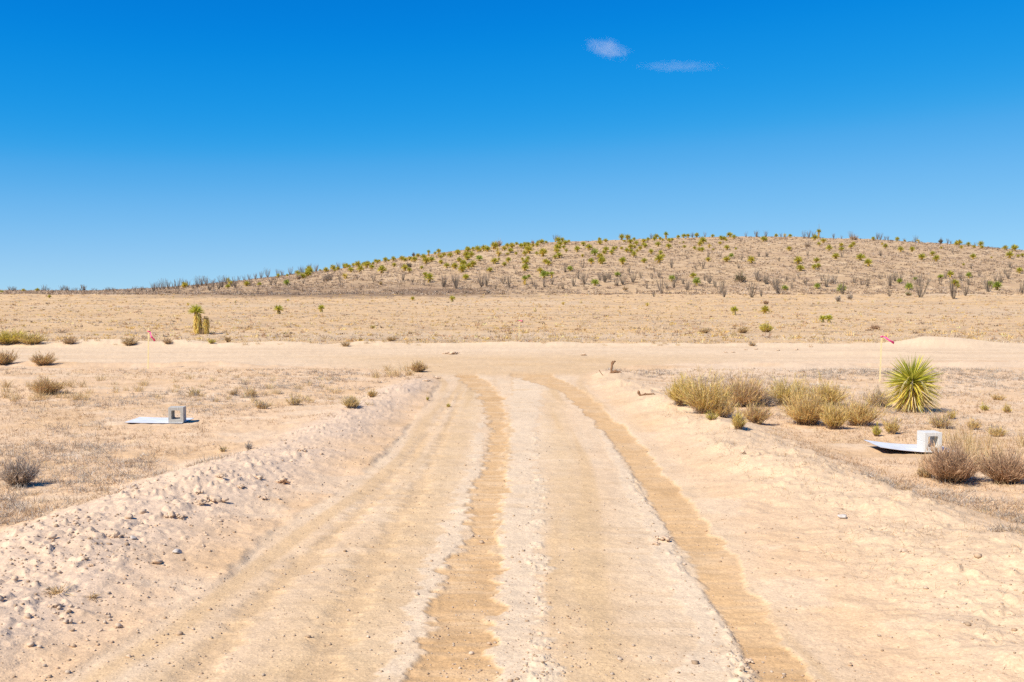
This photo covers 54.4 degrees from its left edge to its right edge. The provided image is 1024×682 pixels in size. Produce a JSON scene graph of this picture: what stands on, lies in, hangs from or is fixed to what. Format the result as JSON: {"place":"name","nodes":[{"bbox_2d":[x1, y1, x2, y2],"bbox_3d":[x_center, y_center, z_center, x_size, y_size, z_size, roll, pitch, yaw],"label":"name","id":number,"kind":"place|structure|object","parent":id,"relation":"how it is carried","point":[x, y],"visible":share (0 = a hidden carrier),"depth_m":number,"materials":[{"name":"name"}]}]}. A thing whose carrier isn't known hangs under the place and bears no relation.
{"place":"outdoors","nodes":[
{"label":"outdoors","id":0,"kind":"place"},
{"bbox_2d":[0,290,1023,681],"bbox_3d":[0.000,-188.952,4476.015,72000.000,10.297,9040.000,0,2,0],"label":"ground","id":1,"kind":"structure","parent":0,"point":[914,624],"depth_m":10.19,"materials":[{"name":"soil"}]},
{"bbox_2d":[0,388,16,397],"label":"grass tussock","id":2,"kind":"object","parent":1,"relation":"on","point":[6,394],"depth_m":17.72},
{"bbox_2d":[0,349,19,364],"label":"desert shrub","id":3,"kind":"object","parent":1,"relation":"on","point":[6,359],"visible":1,"depth_m":25.94,"materials":[{"name":"plant"}]},
{"bbox_2d":[0,327,28,343],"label":"desert shrub","id":4,"kind":"object","parent":1,"relation":"on","point":[6,338],"visible":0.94,"depth_m":36.40,"materials":[{"name":"plant"}]},
{"bbox_2d":[0,455,42,486],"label":"desert shrub","id":5,"kind":"object","parent":1,"relation":"on","point":[18,473],"visible":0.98,"depth_m":9.20,"materials":[{"name":"plant"}]},
{"bbox_2d":[24,613,31,618],"bbox_3d":[-2.536,1.442,5.217,0.042,0.034,0.032,0,2,0],"label":"dirt clod","id":6,"kind":"object","parent":1,"relation":"on","point":[27,615],"visible":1,"depth_m":5.21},
{"bbox_2d":[13,331,49,343],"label":"desert shrub","id":7,"kind":"object","parent":1,"relation":"on","point":[29,339],"visible":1,"depth_m":36.24,"materials":[{"name":"plant"}]},
{"bbox_2d":[27,350,58,365],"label":"desert shrub","id":8,"kind":"object","parent":1,"relation":"on","point":[40,360],"visible":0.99,"depth_m":25.74,"materials":[{"name":"plant"}]},
{"bbox_2d":[28,373,68,394],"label":"desert shrub","id":9,"kind":"object","parent":1,"relation":"on","point":[49,386],"visible":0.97,"depth_m":18.23,"materials":[{"name":"plant"}]},
{"bbox_2d":[37,579,73,595],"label":"grass tussock","id":10,"kind":"object","parent":1,"relation":"on","point":[56,591],"depth_m":5.67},
{"bbox_2d":[47,603,63,608],"bbox_3d":[-2.480,1.436,5.404,0.086,0.024,0.082,-1,3,-18],"label":"dirt clod","id":11,"kind":"object","parent":1,"relation":"on","point":[57,605],"visible":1,"depth_m":5.40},
{"bbox_2d":[58,336,78,343],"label":"desert shrub","id":12,"kind":"object","parent":1,"relation":"on","point":[70,341],"visible":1,"depth_m":36.31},
{"bbox_2d":[60,377,79,387],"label":"grass tussock","id":13,"kind":"object","parent":1,"relation":"on","point":[70,384],"depth_m":19.28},
{"bbox_2d":[74,377,90,387],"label":"grass tussock","id":14,"kind":"object","parent":1,"relation":"on","point":[83,385],"depth_m":19.33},
{"bbox_2d":[110,531,124,537],"bbox_3d":[-2.748,1.350,6.934,0.095,0.050,0.083,-1,3,-22],"label":"dirt clod","id":15,"kind":"object","parent":1,"relation":"on","point":[117,534],"visible":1,"depth_m":6.92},
{"bbox_2d":[121,334,139,345],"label":"desert shrub","id":16,"kind":"object","parent":1,"relation":"on","point":[129,341],"visible":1,"depth_m":36.23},
{"bbox_2d":[147,328,154,368],"bbox_3d":[-9.026,0.261,24.887,0.211,1.163,0.081,0,2,0],"label":"survey stake","id":17,"kind":"object","parent":1,"relation":"on","point":[151,336],"visible":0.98,"depth_m":24.90,"materials":[{"name":"brown wood"}]},
{"bbox_2d":[125,417,193,422],"bbox_3d":[-5.001,1.126,14.162,0.800,0.023,0.570,0,2,0],"label":"sign board","id":18,"kind":"object","parent":1,"relation":"on","point":[149,420],"visible":0.73,"depth_m":14.13,"materials":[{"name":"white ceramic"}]},
{"bbox_2d":[168,406,185,422],"bbox_3d":[-4.711,1.030,14.012,0.205,0.212,0.200,0,2,-7],"label":"concrete block","id":19,"kind":"object","parent":18,"relation":"on","point":[172,418],"depth_m":13.92,"materials":[{"name":"concrete"}]},
{"bbox_2d":[161,337,173,343],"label":"desert shrub","id":20,"kind":"object","parent":1,"relation":"on","point":[166,340],"visible":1,"depth_m":36.39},
{"bbox_2d":[164,511,179,517],"bbox_3d":[-2.608,1.331,7.628,0.115,0.062,0.109,0,2,-2],"label":"dirt clod","id":21,"kind":"object","parent":1,"relation":"on","point":[170,514],"visible":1,"depth_m":7.61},
{"bbox_2d":[185,386,202,394],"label":"desert shrub","id":22,"kind":"object","parent":1,"relation":"on","point":[195,389],"visible":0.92,"depth_m":18.06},
{"bbox_2d":[188,303,210,333],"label":"yucca","id":23,"kind":"object","parent":1,"relation":"on","point":[199,327],"visible":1,"depth_m":47.41,"materials":[{"name":"plant"}]},
{"bbox_2d":[195,498,209,504],"bbox_3d":[-2.511,1.301,8.065,0.117,0.062,0.119,-1,3,-14],"label":"dirt clod","id":24,"kind":"object","parent":1,"relation":"on","point":[201,501],"visible":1,"depth_m":8.04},
{"bbox_2d":[204,494,228,502],"bbox_3d":[-2.451,1.302,8.195,0.217,0.063,0.137,0,2,4],"label":"dirt clod","id":25,"kind":"object","parent":1,"relation":"on","point":[215,498],"visible":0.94,"depth_m":8.18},
{"bbox_2d":[229,387,238,395],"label":"desert shrub","id":26,"kind":"object","parent":1,"relation":"on","point":[234,393],"visible":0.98,"depth_m":18.05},
{"bbox_2d":[245,441,252,449],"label":"desert shrub","id":27,"kind":"object","parent":1,"relation":"on","point":[248,446],"visible":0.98,"depth_m":11.42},
{"bbox_2d":[245,388,260,396],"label":"desert shrub","id":28,"kind":"object","parent":1,"relation":"on","point":[254,393],"visible":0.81,"depth_m":17.80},
{"bbox_2d":[252,397,272,408],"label":"desert shrub","id":29,"kind":"object","parent":1,"relation":"on","point":[260,405],"visible":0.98,"depth_m":15.71,"materials":[{"name":"plant"}]},
{"bbox_2d":[274,305,283,313],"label":"yucca","id":30,"kind":"object","parent":1,"relation":"on","point":[278,309],"visible":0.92,"depth_m":77.73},
{"bbox_2d":[285,393,303,404],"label":"desert shrub","id":31,"kind":"object","parent":1,"relation":"on","point":[294,400],"visible":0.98,"depth_m":16.21,"materials":[{"name":"plant"}]},
{"bbox_2d":[339,395,362,407],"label":"desert shrub","id":32,"kind":"object","parent":1,"relation":"on","point":[351,402],"visible":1,"depth_m":15.17,"materials":[{"name":"plant"}]},
{"bbox_2d":[366,388,377,396],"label":"desert shrub","id":33,"kind":"object","parent":1,"relation":"on","point":[371,393],"visible":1,"depth_m":17.18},
{"bbox_2d":[392,365,402,376],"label":"grass tussock","id":34,"kind":"object","parent":1,"relation":"on","point":[397,374],"depth_m":21.99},
{"bbox_2d":[0,293,1023,343],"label":"plain grass","id":35,"kind":"structure","parent":1,"relation":"on","point":[496,333],"depth_m":57.40,"materials":[{"name":"plant"}]},
{"bbox_2d":[0,367,1023,534],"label":"dry grass","id":36,"kind":"structure","parent":1,"relation":"on","point":[380,388],"depth_m":13.64,"materials":[{"name":"plant"}]},
{"bbox_2d":[0,366,1023,535],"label":"grey groundcover","id":37,"kind":"object","parent":1,"relation":"on","point":[660,373],"visible":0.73,"depth_m":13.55,"materials":[{"name":"plant"}]},
{"bbox_2d":[610,361,621,372],"bbox_3d":[2.266,0.582,21.688,0.281,0.315,0.092,0,2,0],"label":"dead root","id":38,"kind":"object","parent":1,"relation":"on","point":[611,370],"visible":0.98,"depth_m":21.66,"materials":[{"name":"brown wood"}]},
{"bbox_2d":[637,390,654,395],"bbox_3d":[2.292,0.916,16.936,0.321,0.155,0.046,0,2,0],"label":"dead root","id":39,"kind":"object","parent":1,"relation":"on","point":[639,393],"visible":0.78,"depth_m":16.93,"materials":[{"name":"brown wood"}]},
{"bbox_2d":[656,277,664,292],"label":"ocotillo","id":40,"kind":"object","parent":1,"relation":"on","point":[659,288],"visible":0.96,"depth_m":152.73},
{"bbox_2d":[662,372,692,404],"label":"desert shrub","id":41,"kind":"object","parent":1,"relation":"on","point":[672,397],"visible":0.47,"depth_m":14.92,"materials":[{"name":"plant"}]},
{"bbox_2d":[671,365,739,413],"bbox_3d":[2.763,0.667,14.048,1.048,0.741,0.824,0,2,0],"label":"desert shrub","id":42,"kind":"object","parent":1,"relation":"on","point":[701,400],"visible":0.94,"depth_m":14.01,"materials":[{"name":"plant"}]},
{"bbox_2d":[705,409,718,419],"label":"desert shrub","id":43,"kind":"object","parent":1,"relation":"on","point":[711,416],"visible":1,"depth_m":12.93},
{"bbox_2d":[713,276,724,293],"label":"ocotillo","id":44,"kind":"object","parent":1,"relation":"on","point":[720,286],"visible":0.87,"depth_m":152.15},
{"bbox_2d":[708,391,738,417],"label":"desert shrub","id":45,"kind":"object","parent":1,"relation":"on","point":[724,410],"visible":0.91,"depth_m":13.88,"materials":[{"name":"plant"}]},
{"bbox_2d":[730,306,739,314],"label":"yucca","id":46,"kind":"object","parent":1,"relation":"on","point":[734,309],"visible":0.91,"depth_m":75.85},
{"bbox_2d":[730,407,748,429],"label":"desert shrub","id":47,"kind":"object","parent":1,"relation":"on","point":[738,422],"visible":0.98,"depth_m":12.27,"materials":[{"name":"plant"}]},
{"bbox_2d":[737,326,750,332],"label":"desert shrub","id":48,"kind":"object","parent":1,"relation":"on","point":[741,330],"visible":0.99,"depth_m":48.78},
{"bbox_2d":[718,367,779,406],"bbox_3d":[3.748,0.717,16.081,1.156,0.826,0.812,0,2,0],"label":"desert shrub","id":49,"kind":"object","parent":1,"relation":"on","point":[745,395],"visible":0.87,"depth_m":15.95,"materials":[{"name":"plant"}]},
{"bbox_2d":[746,281,757,297],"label":"ocotillo","id":50,"kind":"object","parent":1,"relation":"on","point":[751,291],"visible":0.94,"depth_m":135.32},
{"bbox_2d":[738,396,775,424],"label":"desert shrub","id":51,"kind":"object","parent":1,"relation":"on","point":[753,414],"visible":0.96,"depth_m":13.59,"materials":[{"name":"plant"}]},
{"bbox_2d":[760,304,769,313],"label":"yucca","id":52,"kind":"object","parent":1,"relation":"on","point":[765,309],"visible":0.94,"depth_m":78.75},
{"bbox_2d":[758,323,772,331],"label":"desert shrub","id":53,"kind":"object","parent":1,"relation":"on","point":[765,328],"visible":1,"depth_m":49.21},
{"bbox_2d":[752,389,782,405],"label":"desert shrub","id":54,"kind":"object","parent":1,"relation":"on","point":[770,400],"visible":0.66,"depth_m":16.11,"materials":[{"name":"plant"}]},
{"bbox_2d":[772,278,785,293],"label":"ocotillo","id":55,"kind":"object","parent":1,"relation":"on","point":[777,288],"visible":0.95,"depth_m":151.43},
{"bbox_2d":[762,372,817,404],"bbox_3d":[4.537,0.770,16.282,1.017,0.582,0.836,0,2,0],"label":"desert shrub","id":56,"kind":"object","parent":1,"relation":"on","point":[781,387],"visible":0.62,"depth_m":16.24,"materials":[{"name":"plant"}]},
{"bbox_2d":[775,375,832,425],"bbox_3d":[4.097,0.819,13.830,0.837,0.708,0.963,0,2,0],"label":"desert shrub","id":57,"kind":"object","parent":1,"relation":"on","point":[806,411],"visible":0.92,"depth_m":13.73,"materials":[{"name":"plant"}]},
{"bbox_2d":[800,372,850,404],"bbox_3d":[5.130,0.766,16.170,0.756,0.594,0.981,2,3,42],"label":"desert shrub","id":58,"kind":"object","parent":1,"relation":"on","point":[833,392],"visible":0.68,"depth_m":16.08,"materials":[{"name":"plant"}]},
{"bbox_2d":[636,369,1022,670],"bbox_3d":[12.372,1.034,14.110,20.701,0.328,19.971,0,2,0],"label":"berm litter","id":59,"kind":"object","parent":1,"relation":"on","point":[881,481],"visible":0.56,"depth_m":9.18,"materials":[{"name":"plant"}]},
{"bbox_2d":[817,391,851,428],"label":"desert shrub","id":60,"kind":"object","parent":1,"relation":"on","point":[834,419],"visible":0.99,"depth_m":13.32,"materials":[{"name":"plant"}]},
{"bbox_2d":[837,390,886,425],"bbox_3d":[4.841,0.903,13.779,0.749,0.559,0.621,2,3,33],"label":"desert shrub","id":61,"kind":"object","parent":1,"relation":"on","point":[860,416],"visible":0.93,"depth_m":13.70,"materials":[{"name":"plant"}]},
{"bbox_2d":[858,383,894,406],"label":"desert shrub","id":62,"kind":"object","parent":1,"relation":"on","point":[879,396],"visible":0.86,"depth_m":16.18,"materials":[{"name":"plant"}]},
{"bbox_2d":[871,422,881,436],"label":"desert shrub","id":63,"kind":"object","parent":1,"relation":"on","point":[877,431],"visible":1,"depth_m":12.74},
{"bbox_2d":[879,335,893,380],"bbox_3d":[7.970,0.446,21.151,0.322,1.128,0.081,0,2,0],"label":"survey stake","id":64,"kind":"object","parent":1,"relation":"on","point":[889,340],"visible":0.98,"depth_m":21.16,"materials":[{"name":"brown wood"}]},
{"bbox_2d":[881,415,904,433],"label":"desert shrub","id":65,"kind":"object","parent":1,"relation":"on","point":[889,428],"visible":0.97,"depth_m":12.93,"materials":[{"name":"plant"}]},
{"bbox_2d":[864,440,955,451],"bbox_3d":[4.589,1.210,11.490,0.870,0.068,0.550,0,2,0],"label":"sign board","id":66,"kind":"object","parent":1,"relation":"on","point":[907,447],"visible":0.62,"depth_m":11.48,"materials":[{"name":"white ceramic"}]},
{"bbox_2d":[917,430,941,450],"bbox_3d":[4.759,1.137,11.352,0.200,0.212,0.200,0,2,-2],"label":"concrete block","id":67,"kind":"object","parent":66,"relation":"on","point":[922,438],"depth_m":11.30,"materials":[{"name":"concrete"}]},
{"bbox_2d":[879,352,944,413],"bbox_3d":[6.188,0.649,15.398,1.001,0.990,1.029,0,2,0],"label":"yucca","id":68,"kind":"object","parent":1,"relation":"on","point":[911,394],"visible":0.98,"depth_m":15.30,"materials":[{"name":"plant"}]},
{"bbox_2d":[911,272,931,297],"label":"ocotillo","id":69,"kind":"object","parent":1,"relation":"on","point":[920,288],"visible":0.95,"depth_m":134.79,"materials":[{"name":"plant"}]},
{"bbox_2d":[916,468,930,477],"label":"desert shrub","id":70,"kind":"object","parent":1,"relation":"on","point":[925,473],"visible":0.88,"depth_m":9.77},
{"bbox_2d":[925,412,955,428],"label":"desert shrub","id":71,"kind":"object","parent":1,"relation":"on","point":[940,422],"visible":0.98,"depth_m":13.48,"materials":[{"name":"plant"}]},
{"bbox_2d":[916,436,984,483],"bbox_3d":[4.224,1.117,9.509,0.704,0.472,0.809,0,2,0],"label":"desert shrub","id":72,"kind":"object","parent":1,"relation":"on","point":[945,465],"visible":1,"depth_m":9.41,"materials":[{"name":"plant"}]},
{"bbox_2d":[946,410,957,418],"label":"desert shrub","id":73,"kind":"object","parent":1,"relation":"on","point":[951,414],"visible":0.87,"depth_m":14.33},
{"bbox_2d":[948,277,958,298],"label":"ocotillo","id":74,"kind":"object","parent":1,"relation":"on","point":[952,292],"visible":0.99,"depth_m":128.36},
{"bbox_2d":[946,427,963,448],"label":"grass tussock","id":75,"kind":"object","parent":1,"relation":"on","point":[953,439],"depth_m":11.40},
{"bbox_2d":[954,426,968,445],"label":"grass tussock","id":76,"kind":"object","parent":1,"relation":"on","point":[960,435],"depth_m":11.77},
{"bbox_2d":[954,414,974,441],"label":"grass tussock","id":77,"kind":"object","parent":1,"relation":"on","point":[967,431],"depth_m":12.18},
{"bbox_2d":[965,416,982,429],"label":"desert shrub","id":78,"kind":"object","parent":1,"relation":"on","point":[973,424],"visible":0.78,"depth_m":13.37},
{"bbox_2d":[966,432,988,460],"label":"grass tussock","id":79,"kind":"object","parent":1,"relation":"on","point":[975,445],"depth_m":10.79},
{"bbox_2d":[979,401,989,410],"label":"desert shrub","id":80,"kind":"object","parent":1,"relation":"on","point":[985,407],"visible":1,"depth_m":15.60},
{"bbox_2d":[979,432,993,446],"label":"grass tussock","id":81,"kind":"object","parent":1,"relation":"on","point":[988,441],"depth_m":11.62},
{"bbox_2d":[981,276,996,291],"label":"ocotillo","id":82,"kind":"object","parent":1,"relation":"on","point":[987,288],"visible":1,"depth_m":154.56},
{"bbox_2d":[985,424,1006,436],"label":"desert shrub","id":83,"kind":"object","parent":1,"relation":"on","point":[997,431],"visible":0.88,"depth_m":12.74,"materials":[{"name":"plant"}]},
{"bbox_2d":[991,393,1006,399],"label":"desert shrub","id":84,"kind":"object","parent":1,"relation":"on","point":[995,397],"visible":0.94,"depth_m":17.18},
{"bbox_2d":[975,443,1023,483],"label":"desert shrub","id":85,"kind":"object","parent":1,"relation":"on","point":[1001,469],"visible":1,"depth_m":9.40,"materials":[{"name":"plant"}]},
{"bbox_2d":[1001,402,1012,411],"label":"desert shrub","id":86,"kind":"object","parent":1,"relation":"on","point":[1008,409],"visible":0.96,"depth_m":15.28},
{"bbox_2d":[1013,429,1023,446],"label":"grass tussock","id":87,"kind":"object","parent":1,"relation":"on","point":[1021,437],"depth_m":11.68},
{"bbox_2d":[0,340,1023,681],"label":"dirt road","id":88,"kind":"structure","parent":0,"point":[536,412],"depth_m":6.78,"materials":[{"name":"soil"}]},
{"bbox_2d":[408,358,431,371],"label":"desert shrub","id":89,"kind":"object","parent":88,"relation":"on","point":[418,367],"visible":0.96,"depth_m":23.75,"materials":[{"name":"plant"}]},
{"bbox_2d":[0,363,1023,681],"bbox_3d":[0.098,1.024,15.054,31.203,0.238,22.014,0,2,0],"label":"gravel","id":90,"kind":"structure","parent":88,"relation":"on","point":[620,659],"depth_m":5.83,"materials":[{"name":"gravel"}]},
{"bbox_2d":[654,535,671,540],"bbox_3d":[1.097,1.434,7.250,0.130,0.030,0.105,1,3,23],"label":"dirt clod","id":91,"kind":"object","parent":88,"relation":"on","point":[663,537],"visible":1,"depth_m":7.23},
{"bbox_2d":[0,0,1023,290],"label":"sky","id":92,"kind":"structure","parent":0,"point":[142,142],"materials":[{"name":"blue"}]},
{"bbox_2d":[111,236,1023,291],"bbox_3d":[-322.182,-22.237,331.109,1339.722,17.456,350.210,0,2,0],"label":"hill","id":93,"kind":"structure","parent":0,"point":[1013,285],"depth_m":190.28,"materials":[{"name":"soil"}]},
{"bbox_2d":[377,265,387,272],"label":"yucca","id":94,"kind":"object","parent":93,"relation":"on","point":[381,268],"visible":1,"depth_m":199.06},
{"bbox_2d":[424,272,434,282],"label":"yucca","id":95,"kind":"object","parent":93,"relation":"on","point":[429,276],"visible":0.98,"depth_m":175.57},
{"bbox_2d":[439,275,448,286],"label":"ocotillo","id":96,"kind":"object","parent":93,"relation":"on","point":[443,283],"visible":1,"depth_m":168.34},
{"bbox_2d":[452,274,459,288],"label":"ocotillo","id":97,"kind":"object","parent":93,"relation":"on","point":[456,281],"visible":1,"depth_m":165.27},
{"bbox_2d":[477,270,486,286],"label":"ocotillo","id":98,"kind":"object","parent":93,"relation":"on","point":[479,280],"visible":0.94,"depth_m":166.19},
{"bbox_2d":[0,236,1023,294],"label":"hillside scrub","id":99,"kind":"object","parent":93,"relation":"on","point":[117,291],"visible":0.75,"depth_m":183.17,"materials":[{"name":"plant"}]},
{"bbox_2d":[521,263,528,270],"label":"yucca","id":100,"kind":"object","parent":93,"relation":"on","point":[525,266],"visible":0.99,"depth_m":189.21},
{"bbox_2d":[525,244,532,252],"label":"yucca","id":101,"kind":"object","parent":93,"relation":"on","point":[529,249],"visible":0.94,"depth_m":228.26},
{"bbox_2d":[538,248,547,256],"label":"yucca","id":102,"kind":"object","parent":93,"relation":"on","point":[542,251],"visible":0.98,"depth_m":218.21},
{"bbox_2d":[539,270,547,277],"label":"yucca","id":103,"kind":"object","parent":93,"relation":"on","point":[544,273],"visible":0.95,"depth_m":176.94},
{"bbox_2d":[580,272,588,283],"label":"ocotillo","id":104,"kind":"object","parent":93,"relation":"on","point":[583,280],"visible":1,"depth_m":167.98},
{"bbox_2d":[590,278,598,285],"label":"yucca","id":105,"kind":"object","parent":93,"relation":"on","point":[595,282],"visible":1,"depth_m":165.97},
{"bbox_2d":[619,256,627,263],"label":"yucca","id":106,"kind":"object","parent":93,"relation":"on","point":[622,260],"visible":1,"depth_m":196.81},
{"bbox_2d":[654,254,662,262],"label":"yucca","id":107,"kind":"object","parent":93,"relation":"on","point":[659,257],"visible":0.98,"depth_m":197.37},
{"bbox_2d":[693,276,700,284],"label":"yucca","id":108,"kind":"object","parent":93,"relation":"on","point":[695,280],"visible":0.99,"depth_m":164.63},
{"bbox_2d":[733,271,746,281],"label":"desert shrub","id":109,"kind":"object","parent":93,"relation":"on","point":[738,278],"visible":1,"depth_m":168.59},
{"bbox_2d":[746,255,754,262],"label":"yucca","id":110,"kind":"object","parent":93,"relation":"on","point":[750,258],"visible":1,"depth_m":193.42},
{"bbox_2d":[794,256,802,263],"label":"yucca","id":111,"kind":"object","parent":93,"relation":"on","point":[798,260],"visible":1,"depth_m":192.03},
{"bbox_2d":[823,274,832,286],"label":"ocotillo","id":112,"kind":"object","parent":93,"relation":"on","point":[826,285],"visible":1,"depth_m":161.27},
{"bbox_2d":[856,253,865,260],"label":"yucca","id":113,"kind":"object","parent":93,"relation":"on","point":[860,256],"visible":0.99,"depth_m":197.62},
{"bbox_2d":[864,258,872,265],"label":"yucca","id":114,"kind":"object","parent":93,"relation":"on","point":[867,262],"visible":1,"depth_m":187.52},
{"bbox_2d":[885,273,892,285],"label":"ocotillo","id":115,"kind":"object","parent":93,"relation":"on","point":[889,281],"visible":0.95,"depth_m":161.08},
{"bbox_2d":[992,280,1002,289],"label":"yucca","id":116,"kind":"object","parent":93,"relation":"on","point":[997,284],"visible":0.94,"depth_m":156.39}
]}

